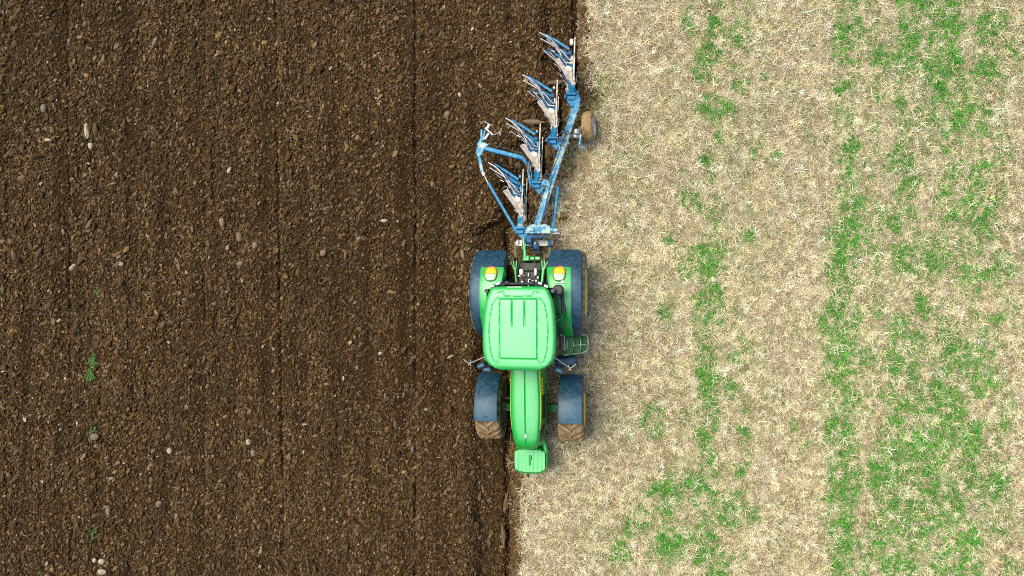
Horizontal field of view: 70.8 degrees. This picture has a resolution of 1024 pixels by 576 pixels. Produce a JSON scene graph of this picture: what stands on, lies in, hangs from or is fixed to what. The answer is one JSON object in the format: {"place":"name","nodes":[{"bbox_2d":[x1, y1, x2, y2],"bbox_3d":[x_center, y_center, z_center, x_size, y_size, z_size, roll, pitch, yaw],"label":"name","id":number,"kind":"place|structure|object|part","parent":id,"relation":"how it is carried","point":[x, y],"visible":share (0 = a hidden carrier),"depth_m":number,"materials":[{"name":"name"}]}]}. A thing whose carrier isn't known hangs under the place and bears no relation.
{"place":"outdoors","nodes":[
{"label":"outdoors","id":0,"kind":"place"},
{"bbox_2d":[0,0,606,575],"bbox_3d":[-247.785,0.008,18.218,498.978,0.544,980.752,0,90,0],"label":"ploughed soil","id":1,"kind":"structure","parent":0,"point":[402,280],"depth_m":18.04,"materials":[{"name":"brown soil"}]},
{"bbox_2d":[40,104,46,112],"bbox_3d":[-11.708,-4.485,17.995,0.152,0.113,0.215,0,90,0],"label":"stone","id":2,"kind":"object","parent":1,"relation":"on","point":[43,108],"visible":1,"depth_m":17.96,"materials":[{"name":"grey stone"}]},
{"bbox_2d":[84,123,89,138],"bbox_3d":[-10.624,-3.919,17.994,0.133,0.119,0.416,0,90,0],"label":"stone","id":3,"kind":"object","parent":1,"relation":"on","point":[86,131],"visible":1,"depth_m":17.96,"materials":[{"name":"beige stone"}]},
{"bbox_2d":[83,367,94,380],"bbox_3d":[-10.561,2.200,17.955,0.292,0.077,0.465,0,90,0],"label":"weed","id":4,"kind":"object","parent":1,"relation":"on","point":[91,373],"visible":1,"depth_m":17.97,"materials":[{"name":"green plant"}]},
{"bbox_2d":[88,143,93,148],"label":"stone","id":5,"kind":"object","parent":1,"relation":"on","point":[90,145],"visible":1,"depth_m":17.98,"materials":[{"name":"beige stone"}]},
{"bbox_2d":[86,353,97,369],"bbox_3d":[-10.457,1.843,17.979,0.317,0.074,0.335,38,90,0],"label":"weed","id":6,"kind":"object","parent":1,"relation":"on","point":[91,359],"visible":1,"depth_m":18.00,"materials":[{"name":"green plant"}]},
{"bbox_2d":[90,433,98,439],"bbox_3d":[-10.424,3.719,17.980,0.221,0.131,0.171,0,90,0],"label":"stone","id":7,"kind":"object","parent":1,"relation":"on","point":[94,436],"visible":1,"depth_m":17.94,"materials":[{"name":"beige stone"}]},
{"bbox_2d":[98,569,105,574],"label":"stone","id":8,"kind":"object","parent":1,"relation":"on","point":[101,571],"visible":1,"depth_m":17.96,"materials":[{"name":"beige stone"}]},
{"bbox_2d":[105,506,110,517],"bbox_3d":[-10.097,5.591,17.995,0.142,0.120,0.304,0,90,0],"label":"stone","id":9,"kind":"object","parent":1,"relation":"on","point":[108,510],"visible":1,"depth_m":17.96,"materials":[{"name":"beige stone"}]},
{"bbox_2d":[152,36,157,46],"bbox_3d":[-8.932,-6.168,18.013,0.109,0.111,0.289,16,90,0],"label":"stone","id":10,"kind":"object","parent":1,"relation":"on","point":[154,42],"visible":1,"depth_m":17.98,"materials":[{"name":"grey stone"}]},
{"bbox_2d":[156,500,161,506],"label":"stone","id":11,"kind":"object","parent":1,"relation":"on","point":[158,503],"visible":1,"depth_m":17.98,"materials":[{"name":"beige stone"}]},
{"bbox_2d":[219,217,224,227],"bbox_3d":[-7.251,-1.642,18.006,0.148,0.122,0.269,-21,90,0],"label":"stone","id":12,"kind":"object","parent":1,"relation":"on","point":[221,222],"visible":1,"depth_m":17.97,"materials":[{"name":"beige stone"}]},
{"bbox_2d":[236,232,242,241],"bbox_3d":[-6.825,-1.275,18.021,0.159,0.151,0.257,0,90,0],"label":"stone","id":13,"kind":"object","parent":1,"relation":"on","point":[239,237],"visible":1,"depth_m":17.97,"materials":[{"name":"beige stone"}]},
{"bbox_2d":[237,261,242,266],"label":"stone","id":14,"kind":"object","parent":1,"relation":"on","point":[239,263],"visible":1,"depth_m":17.97,"materials":[{"name":"beige stone"}]},
{"bbox_2d":[320,249,326,256],"bbox_3d":[-4.719,-0.873,17.989,0.203,0.124,0.152,-30,90,0],"label":"stone","id":15,"kind":"object","parent":1,"relation":"on","point":[323,252],"visible":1,"depth_m":17.95,"materials":[{"name":"beige stone"}]},
{"bbox_2d":[444,111,449,117],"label":"stone","id":16,"kind":"object","parent":1,"relation":"on","point":[446,114],"visible":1,"depth_m":17.98,"materials":[{"name":"grey stone"}]},
{"bbox_2d":[460,249,464,258],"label":"stone","id":17,"kind":"object","parent":1,"relation":"on","point":[462,254],"visible":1,"depth_m":17.99,"materials":[{"name":"beige stone"}]},
{"bbox_2d":[501,524,505,547],"bbox_3d":[-0.212,6.250,18.141,0.142,0.151,0.614,0,90,0],"label":"soil lump","id":18,"kind":"object","parent":1,"relation":"on","point":[503,535],"visible":1,"depth_m":18.10,"materials":[{"name":"brown soil"}]},
{"bbox_2d":[503,491,508,513],"bbox_3d":[-0.145,5.397,18.127,0.138,0.154,0.600,5,90,0],"label":"soil lump","id":19,"kind":"object","parent":1,"relation":"on","point":[506,504],"visible":1,"depth_m":18.09,"materials":[{"name":"brown soil"}]},
{"bbox_2d":[463,238,588,473],"bbox_3d":[0.382,1.638,16.664,2.695,3.025,5.644,0,90,9],"label":"tractor","id":20,"kind":"object","parent":1,"relation":"on","point":[527,323],"visible":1,"depth_m":16.28,"materials":[{"name":"green paint"}]},
{"bbox_3d":[0.979,0.725,15.857,0.058,1.200,1.250,0,90,9],"label":"side window","id":21,"kind":"part","parent":20,"relation":"part of","materials":[{"name":"glass"}]},
{"bbox_2d":[524,119,544,124],"bbox_3d":[0.544,-4.157,18.014,0.582,0.110,0.138,0,90,0],"label":"soil lump","id":22,"kind":"object","parent":1,"relation":"on","point":[532,121],"visible":0.98,"depth_m":17.99,"materials":[{"name":"brown soil"}]},
{"bbox_2d":[476,32,595,253],"bbox_3d":[0.567,-3.503,17.485,2.658,1.710,5.047,21,90,0],"label":"plough","id":23,"kind":"object","parent":1,"relation":"on","point":[587,127],"visible":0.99,"depth_m":17.15,"materials":[{"name":"metal"}]},
{"bbox_2d":[546,80,563,85],"bbox_3d":[1.080,-5.123,17.974,0.456,0.109,0.130,0,90,0],"label":"soil lump","id":24,"kind":"object","parent":1,"relation":"on","point":[553,82],"visible":0.9,"depth_m":17.94,"materials":[{"name":"brown soil"}]},
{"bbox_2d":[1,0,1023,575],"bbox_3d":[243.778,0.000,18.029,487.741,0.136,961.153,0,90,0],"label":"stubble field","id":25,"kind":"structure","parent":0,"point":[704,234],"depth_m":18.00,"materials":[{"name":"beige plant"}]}
]}

